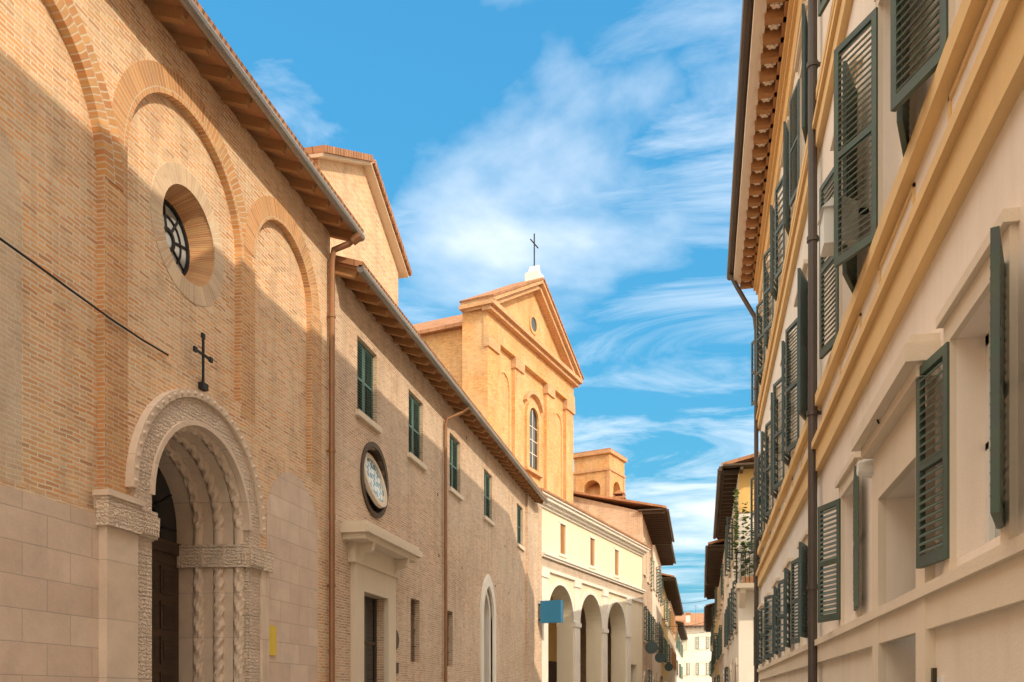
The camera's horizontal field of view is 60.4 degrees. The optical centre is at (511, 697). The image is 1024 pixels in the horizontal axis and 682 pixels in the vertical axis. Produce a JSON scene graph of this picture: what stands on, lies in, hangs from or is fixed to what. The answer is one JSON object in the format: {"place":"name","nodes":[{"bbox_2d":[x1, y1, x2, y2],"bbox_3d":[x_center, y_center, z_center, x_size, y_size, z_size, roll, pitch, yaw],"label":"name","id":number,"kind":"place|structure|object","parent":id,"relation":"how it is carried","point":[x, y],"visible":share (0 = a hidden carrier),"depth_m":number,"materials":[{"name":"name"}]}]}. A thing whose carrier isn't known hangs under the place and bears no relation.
{"place":"outdoors","nodes":[
{"label":"outdoors","id":0,"kind":"place"},
{"bbox_2d":[304,145,411,305],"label":"gabled building","id":1,"kind":"structure","parent":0,"point":[354,179],"depth_m":17.69,"materials":[{"name":"beige paint"}]},
{"bbox_2d":[335,275,533,681],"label":"building facade","id":2,"kind":"structure","parent":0,"point":[479,548],"depth_m":19.72,"materials":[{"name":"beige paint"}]},
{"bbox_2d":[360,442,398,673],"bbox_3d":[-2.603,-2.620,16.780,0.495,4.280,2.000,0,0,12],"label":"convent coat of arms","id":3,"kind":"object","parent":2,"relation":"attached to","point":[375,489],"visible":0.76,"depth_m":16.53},
{"bbox_2d":[341,520,448,681],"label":"door surround","id":4,"kind":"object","parent":2,"relation":"in","point":[379,558],"depth_m":16.28,"materials":[{"name":"beige stone"}]},
{"bbox_2d":[355,340,524,551],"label":"shuttered windows","id":5,"kind":"structure","parent":2,"relation":"attached to","point":[361,412],"depth_m":18.82,"materials":[{"name":"green wood"}]},
{"bbox_2d":[335,255,547,503],"bbox_3d":[-4.095,-8.213,23.830,7.232,2.547,17.650,0,0,12],"label":"roof eave","id":6,"kind":"object","parent":2,"relation":"attached to","point":[361,281],"visible":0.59,"depth_m":18.36,"materials":[{"name":"brown wood"}]},
{"bbox_2d":[444,407,468,681],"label":"drainpipe","id":7,"kind":"object","parent":2,"relation":"attached to","point":[464,410],"visible":1,"depth_m":20.77,"materials":[{"name":"brown metal"}]},
{"bbox_2d":[480,574,495,681],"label":"convent gothic doorway","id":8,"kind":"structure","parent":2,"relation":"in","point":[487,639],"depth_m":25.60,"materials":[{"name":"beige stone"}]},
{"bbox_2d":[197,0,759,612],"label":"sky","id":9,"kind":"structure","parent":0,"point":[603,131],"materials":[{"name":"blue"}]},
{"bbox_2d":[413,233,583,503],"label":"baroque church","id":10,"kind":"structure","parent":0,"point":[505,355],"depth_m":38.61,"materials":[{"name":"brick"}]},
{"bbox_2d":[539,600,562,622],"bbox_3d":[1.358,-3.100,31.887,0.980,0.800,0.250,0,0,25],"label":"sign","id":11,"kind":"object","parent":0,"point":[551,611],"visible":1,"depth_m":31.72,"materials":[{"name":"blue metal"}]},
{"bbox_2d":[542,508,641,681],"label":"arcade wall","id":12,"kind":"structure","parent":0,"point":[578,554],"depth_m":38.48,"materials":[{"name":"beige paint"}]},
{"bbox_2d":[574,453,623,496],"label":"bell tower","id":13,"kind":"structure","parent":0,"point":[592,482],"depth_m":54.26,"materials":[{"name":"orange paint"}]},
{"bbox_2d":[573,448,626,496],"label":"tower trim","id":14,"kind":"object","parent":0,"point":[607,469],"visible":0.2,"depth_m":53.99,"materials":[{"name":"stone"}]},
{"bbox_2d":[818,0,1005,622],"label":"shutters","id":15,"kind":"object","parent":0,"point":[904,88],"depth_m":5.45,"materials":[{"name":"green wood"}]},
{"bbox_3d":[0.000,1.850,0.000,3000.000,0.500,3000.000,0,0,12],"label":"ground","id":16,"kind":"structure","parent":0,"visible":0},
{"bbox_2d":[0,0,329,681],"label":"church wall","id":17,"kind":"structure","parent":16,"relation":"on","point":[45,127],"depth_m":9.63,"materials":[{"name":"beige brick"}]},
{"bbox_2d":[43,0,123,191],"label":"brick arch","id":18,"kind":"structure","parent":17,"relation":"attached to","point":[72,30],"depth_m":8.89,"materials":[{"name":"orange brick"}]},
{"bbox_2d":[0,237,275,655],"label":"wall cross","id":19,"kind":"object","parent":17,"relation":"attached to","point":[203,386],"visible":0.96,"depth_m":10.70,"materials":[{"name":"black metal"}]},
{"bbox_2d":[0,129,321,681],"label":"church lesenes","id":20,"kind":"object","parent":17,"relation":"attached to","point":[49,590],"visible":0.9,"depth_m":8.92,"materials":[{"name":"beige stone"}]},
{"bbox_2d":[163,199,189,275],"bbox_3d":[-4.216,-5.600,10.755,0.050,0.920,0.920,0,0,12],"label":"round window","id":21,"kind":"structure","parent":17,"relation":"in","point":[176,236],"depth_m":10.94,"materials":[{"name":"glass"}]},
{"bbox_2d":[112,60,252,269],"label":"brick arch","id":22,"kind":"structure","parent":17,"relation":"attached to","point":[139,81],"depth_m":10.46,"materials":[{"name":"orange brick"}]},
{"bbox_2d":[92,389,273,681],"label":"arched portal","id":23,"kind":"object","parent":17,"relation":"attached to","point":[191,444],"visible":0.94,"depth_m":11.54,"materials":[{"name":"beige stone"}]},
{"bbox_2d":[152,467,180,681],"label":"church door","id":24,"kind":"structure","parent":23,"relation":"in","point":[165,612],"depth_m":11.56,"materials":[{"name":"brown wood"}]},
{"bbox_2d":[150,162,223,305],"bbox_3d":[-4.334,-5.600,10.780,0.868,1.560,1.560,0,0,12],"label":"round window surround","id":25,"kind":"object","parent":17,"relation":"attached to","point":[176,186],"visible":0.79,"depth_m":10.91,"materials":[{"name":"beige stone"}]},
{"bbox_2d":[143,0,364,241],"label":"roof eave","id":26,"kind":"object","parent":17,"relation":"attached to","point":[197,36],"visible":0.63,"depth_m":11.30,"materials":[{"name":"brown wood"}]},
{"bbox_2d":[244,196,319,321],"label":"brick arch","id":27,"kind":"structure","parent":17,"relation":"attached to","point":[263,210],"depth_m":13.03,"materials":[{"name":"orange brick"}]},
{"bbox_2d":[327,231,362,681],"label":"drainpipe","id":28,"kind":"object","parent":17,"relation":"attached to","point":[356,238],"visible":1,"depth_m":14.32,"materials":[{"name":"brown metal"}]},
{"bbox_2d":[534,487,650,681],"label":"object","id":29,"kind":"object","parent":16,"relation":"on","point":[546,564],"visible":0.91,"depth_m":35.79,"materials":[{"name":"white paint"}]},
{"bbox_2d":[675,612,711,681],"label":"street end house","id":30,"kind":"structure","parent":16,"relation":"on","point":[696,658],"depth_m":123.38,"materials":[{"name":"white paint"}]},
{"bbox_2d":[713,454,759,681],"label":"ochre house","id":31,"kind":"structure","parent":16,"relation":"on","point":[738,633],"depth_m":29.61,"materials":[{"name":"white paint"}]},
{"bbox_2d":[719,462,759,607],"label":"balcony","id":32,"kind":"structure","parent":31,"relation":"attached to","point":[746,475],"depth_m":28.40,"materials":[{"name":"paint"}]},
{"bbox_2d":[732,489,759,582],"bbox_3d":[8.227,-5.152,27.951,2.440,3.109,0.778,0,0,12],"label":"balcony plant foliage","id":33,"kind":"object","parent":32,"relation":"on","point":[736,528],"visible":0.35,"depth_m":28.03,"materials":[{"name":"green plant"}]},
{"bbox_2d":[760,0,822,681],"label":"palazzo wall","id":34,"kind":"structure","parent":16,"relation":"on","point":[788,549],"depth_m":13.54,"materials":[{"name":"beige paint"}]},
{"bbox_2d":[727,0,805,308],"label":"roof eave","id":35,"kind":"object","parent":34,"relation":"attached to","point":[768,42],"depth_m":15.74,"materials":[{"name":"brown wood"}]},
{"bbox_2d":[750,3,807,664],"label":"shutters","id":36,"kind":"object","parent":34,"relation":"in","point":[789,181],"depth_m":13.66,"materials":[{"name":"green wood"}]},
{"bbox_2d":[756,1,822,680],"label":"palazzo trim","id":37,"kind":"structure","parent":34,"relation":"attached to","point":[796,659],"depth_m":14.19,"materials":[{"name":"yellow paint"}]},
{"bbox_2d":[823,0,1023,681],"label":"building facade","id":38,"kind":"structure","parent":16,"relation":"on","point":[989,647],"depth_m":5.27,"materials":[{"name":"beige paint"}]},
{"bbox_2d":[728,0,820,681],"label":"palazzo downpipes","id":39,"kind":"object","parent":38,"relation":"attached to","point":[813,65],"visible":0.77,"depth_m":10.58,"materials":[{"name":"grey metal"}]},
{"bbox_2d":[818,196,944,681],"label":"palazzo fittings","id":40,"kind":"object","parent":38,"relation":"attached to","point":[865,468],"visible":0.61,"depth_m":7.52,"materials":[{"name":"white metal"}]},
{"bbox_2d":[812,0,1023,681],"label":"palazzo trim","id":41,"kind":"structure","parent":38,"relation":"attached to","point":[990,581],"depth_m":5.42,"materials":[{"name":"beige paint"}]},
{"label":"street paving","id":42,"kind":"structure","parent":0,"visible":0},
{"bbox_2d":[573,490,674,681],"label":"house","id":43,"kind":"structure","parent":42,"relation":"on","point":[649,524],"depth_m":44.65,"materials":[{"name":"paint"}]},
{"bbox_2d":[652,542,675,681],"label":"house","id":44,"kind":"structure","parent":42,"relation":"on","point":[663,555],"depth_m":57.70,"materials":[{"name":"beige paint"}]},
{"bbox_2d":[645,640,672,670],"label":"round signs","id":45,"kind":"object","parent":44,"relation":"attached to","point":[651,646],"visible":0.94,"depth_m":55.11,"materials":[{"name":"metal"}]},
{"bbox_2d":[661,598,713,633],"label":"overhead cables","id":46,"kind":"object","parent":44,"relation":"attached to","point":[689,625],"visible":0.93,"depth_m":67.90,"materials":[{"name":"metal"}]},
{"bbox_2d":[661,573,680,681],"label":"house","id":47,"kind":"structure","parent":42,"relation":"on","point":[670,590],"depth_m":69.11,"materials":[{"name":"yellow paint"}]},
{"bbox_2d":[669,597,683,681],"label":"house","id":48,"kind":"structure","parent":42,"relation":"on","point":[676,608],"depth_m":87.05,"materials":[{"name":"paint"}]},
{"bbox_2d":[675,620,687,681],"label":"house","id":49,"kind":"structure","parent":42,"relation":"on","point":[679,656],"depth_m":108.90,"materials":[{"name":"white paint"}]},
{"bbox_2d":[704,603,714,681],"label":"house","id":50,"kind":"structure","parent":42,"relation":"on","point":[707,617],"depth_m":81.00,"materials":[{"name":"white paint"}]},
{"bbox_2d":[704,568,718,681],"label":"house","id":51,"kind":"structure","parent":42,"relation":"on","point":[710,592],"depth_m":63.85,"materials":[{"name":"yellow paint"}]},
{"bbox_2d":[705,539,727,681],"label":"house","id":52,"kind":"structure","parent":42,"relation":"on","point":[714,564],"depth_m":44.38,"materials":[{"name":"beige paint"}]}
]}

